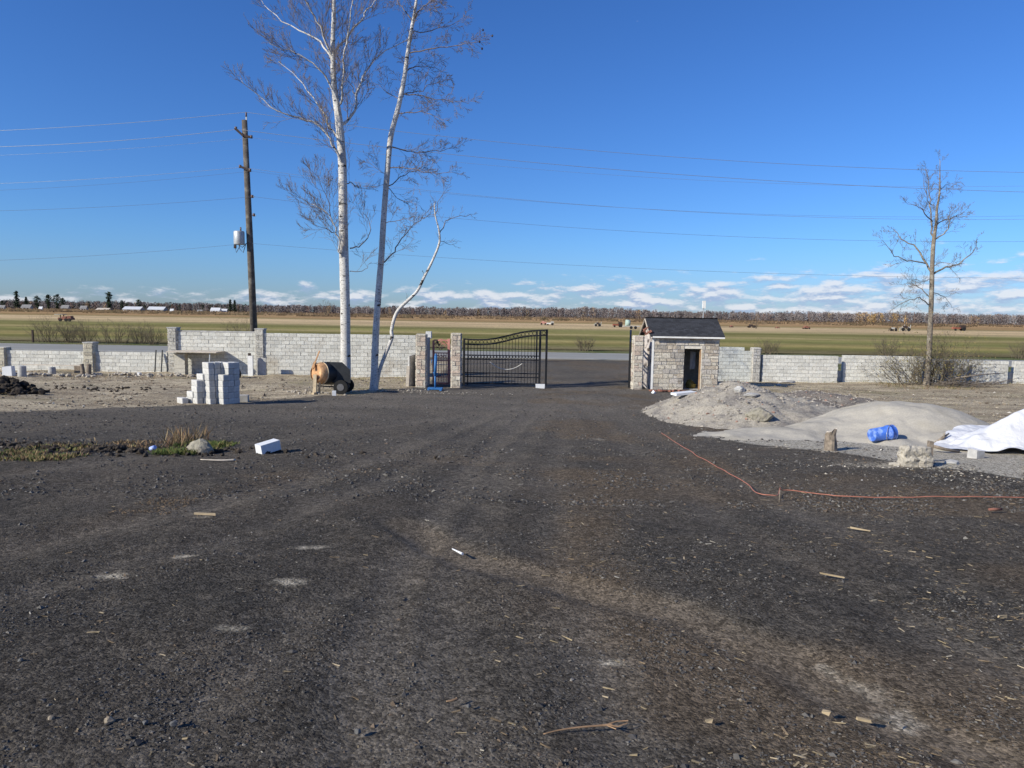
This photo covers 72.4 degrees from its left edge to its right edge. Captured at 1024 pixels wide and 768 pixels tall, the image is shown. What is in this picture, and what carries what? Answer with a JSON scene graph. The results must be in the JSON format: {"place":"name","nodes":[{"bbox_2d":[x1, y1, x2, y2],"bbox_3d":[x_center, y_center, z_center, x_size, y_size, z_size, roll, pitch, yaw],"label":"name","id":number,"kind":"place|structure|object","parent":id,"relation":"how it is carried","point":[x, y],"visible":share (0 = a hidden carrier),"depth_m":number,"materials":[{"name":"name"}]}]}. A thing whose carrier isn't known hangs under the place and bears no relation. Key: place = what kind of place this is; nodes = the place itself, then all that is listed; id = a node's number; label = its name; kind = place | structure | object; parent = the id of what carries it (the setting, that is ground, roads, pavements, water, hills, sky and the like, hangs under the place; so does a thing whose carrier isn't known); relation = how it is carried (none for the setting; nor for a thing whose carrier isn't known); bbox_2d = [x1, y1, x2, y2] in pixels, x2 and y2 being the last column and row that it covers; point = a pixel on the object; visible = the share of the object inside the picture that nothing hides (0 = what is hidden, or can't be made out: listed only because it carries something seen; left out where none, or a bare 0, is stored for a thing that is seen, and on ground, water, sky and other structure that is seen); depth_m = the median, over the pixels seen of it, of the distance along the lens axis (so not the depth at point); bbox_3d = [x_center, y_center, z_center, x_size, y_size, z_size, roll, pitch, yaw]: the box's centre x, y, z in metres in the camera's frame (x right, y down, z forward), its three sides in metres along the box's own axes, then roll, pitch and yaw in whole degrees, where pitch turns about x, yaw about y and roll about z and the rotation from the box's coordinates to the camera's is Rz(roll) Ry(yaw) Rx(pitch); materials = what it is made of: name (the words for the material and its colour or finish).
{"place":"outdoors","nodes":[
{"label":"outdoors","id":0,"kind":"place"},
{"bbox_2d":[147,306,167,310],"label":"farm building","id":1,"kind":"structure","parent":0,"point":[157,308],"depth_m":762.48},
{"bbox_2d":[432,339,449,383],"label":"pedestrian gate","id":2,"kind":"structure","parent":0,"point":[443,353],"depth_m":34.13,"materials":[{"name":"black metal"}]},
{"bbox_2d":[0,307,1023,767],"bbox_3d":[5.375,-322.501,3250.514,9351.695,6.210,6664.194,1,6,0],"label":"ground","id":3,"kind":"structure","parent":0,"point":[780,663],"depth_m":5.25,"materials":[{"name":"gravel"}]},
{"bbox_2d":[0,347,11,370],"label":"stone pillar","id":4,"kind":"structure","parent":3,"relation":"on","point":[3,358],"depth_m":38.33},
{"bbox_2d":[2,366,15,375],"bbox_3d":[-24.500,-0.612,34.078,0.447,0.551,0.351,1,6,0],"label":"block","id":5,"kind":"object","parent":3,"relation":"on","point":[8,370],"depth_m":33.94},
{"bbox_2d":[17,366,26,376],"bbox_3d":[-23.761,-0.582,33.927,0.374,0.614,0.382,1,6,0],"label":"concrete post","id":6,"kind":"object","parent":3,"relation":"on","point":[22,370],"visible":0.79,"depth_m":33.78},
{"bbox_2d":[0,375,49,395],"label":"soil heap","id":7,"kind":"object","parent":3,"relation":"on","point":[14,386],"visible":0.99,"depth_m":25.27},
{"bbox_2d":[6,350,83,370],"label":"block wall","id":8,"kind":"structure","parent":3,"relation":"on","point":[16,358],"depth_m":38.47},
{"bbox_2d":[22,313,72,342],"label":"bare shrub","id":9,"kind":"object","parent":3,"relation":"on","point":[55,332],"visible":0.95,"depth_m":68.90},
{"bbox_2d":[0,371,129,377],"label":"rubble strip","id":10,"kind":"object","parent":3,"relation":"on","point":[86,375],"visible":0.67,"depth_m":34.89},
{"bbox_2d":[50,320,81,342],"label":"bare shrub","id":11,"kind":"object","parent":3,"relation":"on","point":[64,335],"visible":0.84,"depth_m":68.90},
{"bbox_2d":[64,318,104,341],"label":"bare shrub","id":12,"kind":"object","parent":3,"relation":"on","point":[82,332],"visible":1,"depth_m":67.96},
{"bbox_2d":[82,342,98,371],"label":"stone pillar","id":13,"kind":"structure","parent":3,"relation":"on","point":[90,349],"depth_m":38.28,"materials":[{"name":"grey concrete"}]},
{"bbox_2d":[105,291,112,307],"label":"evergreen tree","id":14,"kind":"object","parent":3,"relation":"on","point":[108,298],"visible":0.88,"depth_m":854.20,"materials":[{"name":"plant"}]},
{"bbox_2d":[89,318,135,343],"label":"bare shrub","id":15,"kind":"object","parent":3,"relation":"on","point":[116,333],"visible":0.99,"depth_m":68.67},
{"bbox_2d":[48,385,185,391],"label":"soil clods","id":16,"kind":"object","parent":3,"relation":"on","point":[92,389],"visible":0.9,"depth_m":28.52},
{"bbox_2d":[0,420,239,514],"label":"weeds","id":17,"kind":"object","parent":3,"relation":"on","point":[31,455],"visible":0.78,"depth_m":11.80,"materials":[{"name":"green plant"}]},
{"bbox_2d":[89,372,170,377],"bbox_3d":[-20.303,-0.476,35.862,5.587,0.322,1.252,1,6,0],"label":"rubble strip","id":18,"kind":"object","parent":3,"relation":"on","point":[148,375],"visible":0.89,"depth_m":35.80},
{"bbox_2d":[95,351,168,372],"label":"block wall","id":19,"kind":"structure","parent":3,"relation":"on","point":[107,361],"depth_m":38.47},
{"bbox_2d":[126,322,154,343],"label":"bare shrub","id":20,"kind":"object","parent":3,"relation":"on","point":[141,338],"visible":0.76,"depth_m":69.26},
{"bbox_2d":[135,322,165,344],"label":"bare shrub","id":21,"kind":"object","parent":3,"relation":"on","point":[151,333],"visible":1,"depth_m":67.88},
{"bbox_2d":[166,327,180,372],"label":"stone pillar","id":22,"kind":"structure","parent":3,"relation":"on","point":[172,338],"depth_m":37.74,"materials":[{"name":"grey concrete"}]},
{"bbox_2d":[166,350,224,374],"bbox_3d":[-16.831,-1.089,37.323,2.622,1.330,1.200,1,6,0],"label":"plank shelf","id":23,"kind":"object","parent":3,"relation":"on","point":[181,362],"visible":0.89,"depth_m":37.20,"materials":[{"name":"wood"}]},
{"bbox_2d":[123,445,272,455],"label":"berm clods","id":24,"kind":"object","parent":3,"relation":"on","point":[218,450],"visible":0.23,"depth_m":12.03,"materials":[{"name":"soil"}]},
{"bbox_2d":[193,398,202,403],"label":"concrete block","id":25,"kind":"object","parent":3,"relation":"on","point":[197,400],"depth_m":22.22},
{"bbox_2d":[194,392,202,397],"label":"concrete block","id":26,"kind":"object","parent":25,"relation":"on","point":[198,394],"depth_m":22.20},
{"bbox_2d":[191,386,202,391],"bbox_3d":[-10.032,0.156,22.285,0.395,0.188,0.197,6,8,41],"label":"concrete block","id":27,"kind":"object","parent":26,"relation":"on","point":[196,388],"depth_m":22.18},
{"bbox_2d":[191,379,202,385],"bbox_3d":[-10.035,-0.036,22.293,0.394,0.188,0.194,6,8,41],"label":"concrete block","id":28,"kind":"object","parent":27,"relation":"on","point":[195,382],"depth_m":22.19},
{"bbox_2d":[186,439,213,454],"bbox_3d":[-5.330,1.128,11.929,0.483,0.398,0.291,4,6,28],"label":"rock","id":29,"kind":"object","parent":3,"relation":"on","point":[202,446],"visible":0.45,"depth_m":11.83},
{"bbox_2d":[206,398,215,403],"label":"concrete block","id":30,"kind":"object","parent":3,"relation":"on","point":[211,401],"depth_m":22.19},
{"bbox_2d":[205,392,214,398],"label":"concrete block","id":31,"kind":"object","parent":30,"relation":"on","point":[210,395],"depth_m":22.19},
{"bbox_2d":[205,386,214,392],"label":"concrete block","id":32,"kind":"object","parent":31,"relation":"on","point":[208,389],"depth_m":22.17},
{"bbox_2d":[205,380,214,386],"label":"concrete block","id":33,"kind":"object","parent":32,"relation":"on","point":[209,383],"depth_m":22.17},
{"bbox_2d":[204,374,214,380],"bbox_3d":[-9.649,-0.217,22.258,0.395,0.188,0.196,6,7,39],"label":"concrete block","id":34,"kind":"object","parent":33,"relation":"on","point":[208,377],"depth_m":22.15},
{"bbox_2d":[202,368,213,374],"bbox_3d":[-9.652,-0.407,22.250,0.395,0.188,0.197,6,7,39],"label":"concrete block","id":35,"kind":"object","parent":34,"relation":"on","point":[208,371],"depth_m":22.14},
{"bbox_2d":[202,362,213,368],"bbox_3d":[-9.654,-0.596,22.224,0.394,0.188,0.194,6,7,39],"label":"concrete block","id":36,"kind":"object","parent":35,"relation":"on","point":[208,365],"depth_m":22.13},
{"bbox_2d":[177,330,255,375],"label":"block wall","id":37,"kind":"structure","parent":3,"relation":"on","point":[237,346],"depth_m":37.88,"materials":[{"name":"grey concrete"}]},
{"bbox_2d":[0,441,438,459],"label":"berm clods","id":38,"kind":"object","parent":3,"relation":"on","point":[104,448],"visible":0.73,"depth_m":11.90,"materials":[{"name":"soil"}]},
{"bbox_2d":[221,318,264,330],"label":"bare shrub","id":39,"kind":"object","parent":3,"relation":"on","point":[238,326],"visible":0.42,"depth_m":69.06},
{"bbox_2d":[233,112,256,330],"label":"utility pole","id":40,"kind":"object","parent":3,"relation":"on","point":[239,238],"visible":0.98,"depth_m":40.14,"materials":[{"name":"brown wood"}]},
{"bbox_2d":[17,243,960,277],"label":"overhead wire","id":41,"kind":"object","parent":40,"relation":"attached to","point":[504,261],"visible":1,"depth_m":40.31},
{"bbox_2d":[18,138,986,186],"bbox_3d":[2.394,-12.622,39.743,88.244,2.099,0.010,1,6,0],"label":"overhead wire","id":42,"kind":"object","parent":40,"relation":"attached to","point":[589,173],"visible":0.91,"depth_m":39.81,"materials":[{"name":"metal"}]},
{"bbox_2d":[15,171,992,216],"bbox_3d":[2.380,-10.851,39.919,88.625,1.977,0.010,1,6,0],"label":"overhead wire","id":43,"kind":"object","parent":40,"relation":"attached to","point":[510,199],"visible":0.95,"depth_m":39.96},
{"bbox_2d":[2,129,1013,191],"bbox_3d":[2.509,-12.734,39.731,88.344,2.791,0.022,1,6,0],"label":"overhead wire","id":44,"kind":"object","parent":40,"relation":"attached to","point":[511,160],"visible":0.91,"depth_m":39.74,"materials":[{"name":"metal"}]},
{"bbox_2d":[0,167,1015,219],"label":"overhead wire","id":45,"kind":"object","parent":40,"relation":"attached to","point":[581,204],"visible":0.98,"depth_m":39.98,"materials":[{"name":"metal"}]},
{"bbox_2d":[0,112,1023,172],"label":"overhead wire","id":46,"kind":"object","parent":40,"relation":"attached to","point":[502,142],"visible":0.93,"depth_m":39.64,"materials":[{"name":"metal"}]},
{"bbox_2d":[6,197,1023,241],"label":"overhead wire","id":47,"kind":"object","parent":40,"relation":"attached to","point":[543,225],"visible":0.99,"depth_m":40.10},
{"bbox_2d":[248,353,266,375],"bbox_3d":[-13.518,-1.041,37.071,0.941,1.206,0.339,-3,7,-33],"label":"form panel","id":48,"kind":"object","parent":3,"relation":"on","point":[261,366],"visible":1,"depth_m":37.14,"materials":[{"name":"white paint"}]},
{"bbox_2d":[254,328,266,375],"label":"stone pillar","id":49,"kind":"structure","parent":3,"relation":"on","point":[259,343],"depth_m":37.70,"materials":[{"name":"grey concrete"}]},
{"bbox_2d":[255,439,280,453],"bbox_3d":[-4.193,1.080,12.028,0.192,0.176,0.365,6,16,40],"label":"white block","id":50,"kind":"object","parent":3,"relation":"on","point":[271,445],"depth_m":11.96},
{"bbox_2d":[266,389,351,394],"bbox_3d":[-8.873,0.334,27.397,5.127,0.203,1.303,1,6,0],"label":"rubble strip","id":51,"kind":"object","parent":3,"relation":"on","point":[295,391],"visible":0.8,"depth_m":27.45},
{"bbox_2d":[221,0,423,378],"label":"bare tree","id":52,"kind":"object","parent":3,"relation":"on","point":[343,219],"visible":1,"depth_m":27.99,"materials":[{"name":"white wood"}]},
{"bbox_2d":[310,351,353,394],"bbox_3d":[-7.084,-0.476,27.674,1.726,1.732,1.272,-1,6,-18],"label":"cement mixer","id":53,"kind":"object","parent":3,"relation":"on","point":[335,374],"visible":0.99,"depth_m":27.28,"materials":[{"name":"orange metal"}]},
{"bbox_2d":[263,333,415,377],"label":"block wall","id":54,"kind":"structure","parent":3,"relation":"on","point":[291,353],"depth_m":37.97,"materials":[{"name":"concrete"}]},
{"bbox_2d":[406,354,415,385],"bbox_3d":[-4.546,-0.689,32.852,0.192,1.571,1.696,3,6,17],"label":"leaning slab","id":55,"kind":"object","parent":3,"relation":"on","point":[410,373],"depth_m":32.27,"materials":[{"name":"grey concrete"}]},
{"bbox_2d":[415,334,427,387],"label":"stone pillar","id":56,"kind":"structure","parent":3,"relation":"on","point":[421,373],"depth_m":31.99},
{"bbox_2d":[357,0,492,390],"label":"bare tree","id":57,"kind":"object","parent":3,"relation":"on","point":[376,326],"visible":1,"depth_m":29.18,"materials":[{"name":"white plant"}]},
{"bbox_2d":[378,177,477,386],"bbox_3d":[-3.658,-4.080,29.516,4.322,8.930,1.472,1,6,0],"label":"bare tree","id":58,"kind":"object","parent":3,"relation":"on","point":[402,305],"visible":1,"depth_m":29.37,"materials":[{"name":"white wood"}]},
{"bbox_2d":[426,331,431,385],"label":"return wall","id":59,"kind":"structure","parent":3,"relation":"on","point":[429,333],"depth_m":33.80,"materials":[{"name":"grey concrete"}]},
{"bbox_2d":[427,354,442,390],"bbox_3d":[-3.326,-0.519,30.270,0.640,1.580,0.550,1,6,0],"label":"blue stand","id":60,"kind":"object","parent":3,"relation":"on","point":[435,375],"visible":0.99,"depth_m":30.27,"materials":[{"name":"paint"}]},
{"bbox_2d":[450,333,461,387],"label":"stone pillar","id":61,"kind":"structure","parent":3,"relation":"on","point":[456,362],"depth_m":32.08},
{"bbox_2d":[463,329,547,384],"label":"metal gate","id":62,"kind":"structure","parent":3,"relation":"on","point":[505,359],"depth_m":32.92,"materials":[{"name":"metal"}]},
{"bbox_2d":[0,384,1023,512],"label":"gravel","id":63,"kind":"structure","parent":3,"relation":"on","point":[631,478],"depth_m":10.44,"materials":[{"name":"gravel"}]},
{"bbox_2d":[0,370,1023,420],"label":"dirt clods","id":64,"kind":"object","parent":3,"relation":"on","point":[125,399],"visible":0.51,"depth_m":27.68,"materials":[{"name":"soil"}]},
{"bbox_2d":[4,449,1023,767],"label":"wood chips","id":65,"kind":"object","parent":3,"relation":"on","point":[716,653],"visible":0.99,"depth_m":4.04,"materials":[{"name":"wood"}]},
{"bbox_2d":[38,373,1018,407],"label":"dry grass","id":66,"kind":"structure","parent":3,"relation":"on","point":[889,384],"depth_m":35.47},
{"bbox_2d":[543,720,627,733],"bbox_3d":[0.353,1.585,3.208,0.425,0.020,0.067,-1,6,-19],"label":"stick","id":67,"kind":"object","parent":3,"relation":"on","point":[603,725],"visible":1,"depth_m":3.23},
{"bbox_2d":[575,336,596,350],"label":"bare shrub","id":68,"kind":"object","parent":3,"relation":"on","point":[580,345],"visible":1,"depth_m":69.52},
{"bbox_2d":[630,335,643,389],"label":"stone pillar","id":69,"kind":"structure","parent":3,"relation":"on","point":[637,355],"depth_m":33.03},
{"bbox_2d":[628,330,631,387],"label":"metal gate","id":70,"kind":"structure","parent":69,"relation":"attached to","point":[629,370],"depth_m":33.52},
{"bbox_2d":[639,317,724,389],"bbox_3d":[8.113,-1.483,34.139,3.665,3.501,2.843,1,6,0],"label":"stone hut","id":71,"kind":"object","parent":3,"relation":"on","point":[679,353],"visible":0.99,"depth_m":33.08,"materials":[{"name":"stone"}]},
{"bbox_2d":[685,379,695,388],"bbox_3d":[8.599,0.013,33.645,0.419,0.502,0.408,-3,7,-35],"label":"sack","id":72,"kind":"object","parent":71,"relation":"in","point":[690,384],"visible":1,"depth_m":33.54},
{"bbox_2d":[718,347,751,381],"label":"block wall","id":73,"kind":"structure","parent":3,"relation":"on","point":[735,363],"depth_m":38.79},
{"bbox_2d":[642,380,837,428],"bbox_3d":[7.660,0.654,21.020,7.700,1.409,9.730,1,6,0],"label":"gravel pile","id":74,"kind":"object","parent":3,"relation":"on","point":[800,412],"visible":0.63,"depth_m":19.15,"materials":[{"name":"gravel"}]},
{"bbox_2d":[671,390,695,395],"bbox_3d":[5.298,0.285,21.604,0.729,0.124,0.330,-1,6,-20],"label":"step slab","id":75,"kind":"object","parent":74,"relation":"on","point":[680,393],"depth_m":21.49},
{"bbox_2d":[745,407,773,421],"bbox_3d":[6.303,0.781,17.866,0.688,0.402,0.531,1,6,0],"label":"rock","id":76,"kind":"object","parent":74,"relation":"on","point":[761,414],"visible":0.96,"depth_m":17.68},
{"bbox_2d":[750,347,760,381],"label":"stone pillar","id":77,"kind":"structure","parent":3,"relation":"on","point":[755,363],"depth_m":38.68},
{"bbox_2d":[754,338,779,354],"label":"bare shrub","id":78,"kind":"object","parent":3,"relation":"on","point":[768,348],"visible":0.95,"depth_m":68.92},
{"bbox_2d":[760,355,838,382],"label":"block wall","id":79,"kind":"structure","parent":3,"relation":"on","point":[804,368],"depth_m":38.83,"materials":[{"name":"concrete"}]},
{"bbox_2d":[781,391,873,407],"bbox_3d":[10.510,0.700,24.331,8.560,0.932,8.320,1,6,0],"label":"aggregate pile","id":80,"kind":"object","parent":3,"relation":"on","point":[825,396],"visible":0.22,"depth_m":23.26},
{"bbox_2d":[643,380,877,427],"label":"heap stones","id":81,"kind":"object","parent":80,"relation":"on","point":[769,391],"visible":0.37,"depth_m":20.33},
{"bbox_2d":[824,428,837,450],"bbox_3d":[6.168,1.100,13.544,0.255,0.538,0.268,1,6,0],"label":"tree stump","id":82,"kind":"object","parent":3,"relation":"on","point":[830,441],"visible":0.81,"depth_m":13.46,"materials":[{"name":"brown wood"}]},
{"bbox_2d":[662,433,1023,497],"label":"extension cord","id":83,"kind":"object","parent":3,"relation":"on","point":[848,496],"visible":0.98,"depth_m":8.93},
{"bbox_2d":[693,401,1023,454],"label":"sand pile","id":84,"kind":"object","parent":3,"relation":"on","point":[918,423],"visible":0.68,"depth_m":15.78,"materials":[{"name":"sand"}]},
{"bbox_2d":[867,424,897,440],"bbox_3d":[7.774,1.028,14.683,0.535,0.349,0.331,-1,6,-15],"label":"barrel","id":85,"kind":"object","parent":84,"relation":"on","point":[888,432],"visible":1,"depth_m":14.59,"materials":[{"name":"plastic"}]},
{"bbox_2d":[934,445,959,452],"bbox_3d":[8.452,1.257,13.657,0.560,0.163,0.052,1,6,2],"label":"wooden pole","id":86,"kind":"object","parent":84,"relation":"on","point":[945,449],"visible":0.78,"depth_m":13.64,"materials":[{"name":"brown wood"}]},
{"bbox_2d":[738,444,1023,482],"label":"plaster crumbs","id":87,"kind":"object","parent":3,"relation":"on","point":[897,466],"visible":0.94,"depth_m":11.42,"materials":[{"name":"stone"}]},
{"bbox_2d":[841,355,922,382],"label":"block wall","id":88,"kind":"structure","parent":3,"relation":"on","point":[851,369],"depth_m":39.25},
{"bbox_2d":[873,336,910,355],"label":"bare shrub","id":89,"kind":"object","parent":3,"relation":"on","point":[885,340],"visible":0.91,"depth_m":68.35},
{"bbox_2d":[858,342,953,385],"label":"undergrowth","id":90,"kind":"object","parent":3,"relation":"on","point":[918,371],"visible":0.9,"depth_m":38.42,"materials":[{"name":"brown plant"}]},
{"bbox_2d":[897,444,933,466],"bbox_3d":[6.778,1.226,11.780,0.526,0.417,0.314,1,6,0],"label":"broken chunk","id":91,"kind":"object","parent":3,"relation":"on","point":[914,455],"visible":0.89,"depth_m":11.65,"materials":[{"name":"concrete"}]},
{"bbox_2d":[872,149,983,385],"bbox_3d":[22.486,-6.131,37.892,6.923,12.779,2.853,1,6,0],"label":"bare tree","id":92,"kind":"object","parent":3,"relation":"on","point":[933,233],"visible":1,"depth_m":37.89,"materials":[{"name":"grey plant"}]},
{"bbox_2d":[877,312,994,384],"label":"undergrowth","id":93,"kind":"object","parent":3,"relation":"on","point":[932,362],"visible":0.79,"depth_m":38.57,"materials":[{"name":"brown plant"}]},
{"bbox_2d":[922,360,967,383],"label":"block wall","id":94,"kind":"structure","parent":3,"relation":"on","point":[955,371],"depth_m":39.67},
{"bbox_2d":[904,336,995,386],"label":"undergrowth","id":95,"kind":"object","parent":3,"relation":"on","point":[949,372],"visible":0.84,"depth_m":38.26,"materials":[{"name":"brown plant"}]},
{"bbox_2d":[902,373,1021,387],"bbox_3d":[24.433,-0.179,38.332,6.395,1.050,2.074,1,6,5],"label":"brush pile","id":96,"kind":"object","parent":3,"relation":"on","point":[976,384],"visible":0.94,"depth_m":38.02,"materials":[{"name":"brown plant"}]},
{"bbox_2d":[967,448,984,458],"bbox_3d":[8.620,1.305,12.999,0.217,0.181,0.190,5,4,-23],"label":"broken block","id":97,"kind":"object","parent":3,"relation":"on","point":[974,454],"depth_m":12.94,"materials":[{"name":"grey concrete"}]},
{"bbox_2d":[934,409,1023,450],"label":"tarp","id":98,"kind":"object","parent":3,"relation":"on","point":[1004,433],"visible":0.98,"depth_m":13.95,"materials":[{"name":"plastic"}]},
{"bbox_2d":[968,360,1008,383],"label":"block wall","id":99,"kind":"structure","parent":3,"relation":"on","point":[1000,367],"depth_m":39.95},
{"bbox_2d":[1006,341,1023,358],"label":"bare shrub","id":100,"kind":"object","parent":3,"relation":"on","point":[1019,354],"visible":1,"depth_m":68.57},
{"bbox_2d":[1011,361,1023,383],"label":"block wall","id":101,"kind":"structure","parent":3,"relation":"on","point":[1017,369],"depth_m":40.27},
{"bbox_2d":[0,310,1023,356],"bbox_3d":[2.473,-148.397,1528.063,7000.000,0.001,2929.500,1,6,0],"label":"field","id":102,"kind":"structure","parent":0,"point":[796,338],"depth_m":147.39,"materials":[{"name":"plant"}]},
{"bbox_2d":[13,291,20,307],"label":"evergreen tree","id":103,"kind":"object","parent":102,"relation":"on","point":[16,303],"visible":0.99,"depth_m":854.65,"materials":[{"name":"plant"}]},
{"bbox_2d":[51,294,60,308],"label":"evergreen tree","id":104,"kind":"object","parent":102,"relation":"on","point":[57,298],"visible":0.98,"depth_m":854.24,"materials":[{"name":"plant"}]},
{"bbox_2d":[54,314,74,321],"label":"farm implement","id":105,"kind":"object","parent":102,"relation":"on","point":[66,318],"visible":0.96,"depth_m":167.29,"materials":[{"name":"red metal"}]},
{"bbox_2d":[123,306,144,310],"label":"farm building","id":106,"kind":"structure","parent":102,"relation":"on","point":[129,308],"depth_m":752.15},
{"bbox_2d":[0,299,1023,324],"bbox_3d":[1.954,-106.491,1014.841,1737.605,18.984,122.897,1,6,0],"label":"woodland","id":107,"kind":"object","parent":102,"relation":"on","point":[828,316],"visible":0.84,"depth_m":985.91,"materials":[{"name":"plant"}]},
{"bbox_2d":[0,307,1023,326],"bbox_3d":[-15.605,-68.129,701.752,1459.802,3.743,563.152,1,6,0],"label":"scrub","id":108,"kind":"object","parent":102,"relation":"on","point":[321,314],"visible":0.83,"depth_m":510.96,"materials":[{"name":"plant"}]},
{"bbox_2d":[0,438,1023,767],"bbox_3d":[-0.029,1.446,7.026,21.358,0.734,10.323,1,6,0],"label":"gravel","id":109,"kind":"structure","parent":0,"point":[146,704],"depth_m":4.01,"materials":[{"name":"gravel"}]},
{"bbox_2d":[0,343,1023,366],"bbox_3d":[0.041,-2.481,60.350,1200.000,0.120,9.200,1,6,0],"label":"road","id":110,"kind":"structure","parent":0,"point":[139,348],"depth_m":60.05,"materials":[{"name":"asphalt"}]},
{"bbox_2d":[0,0,1023,322],"label":"sky","id":111,"kind":"structure","parent":0,"point":[873,85],"materials":[{"name":"blue"}]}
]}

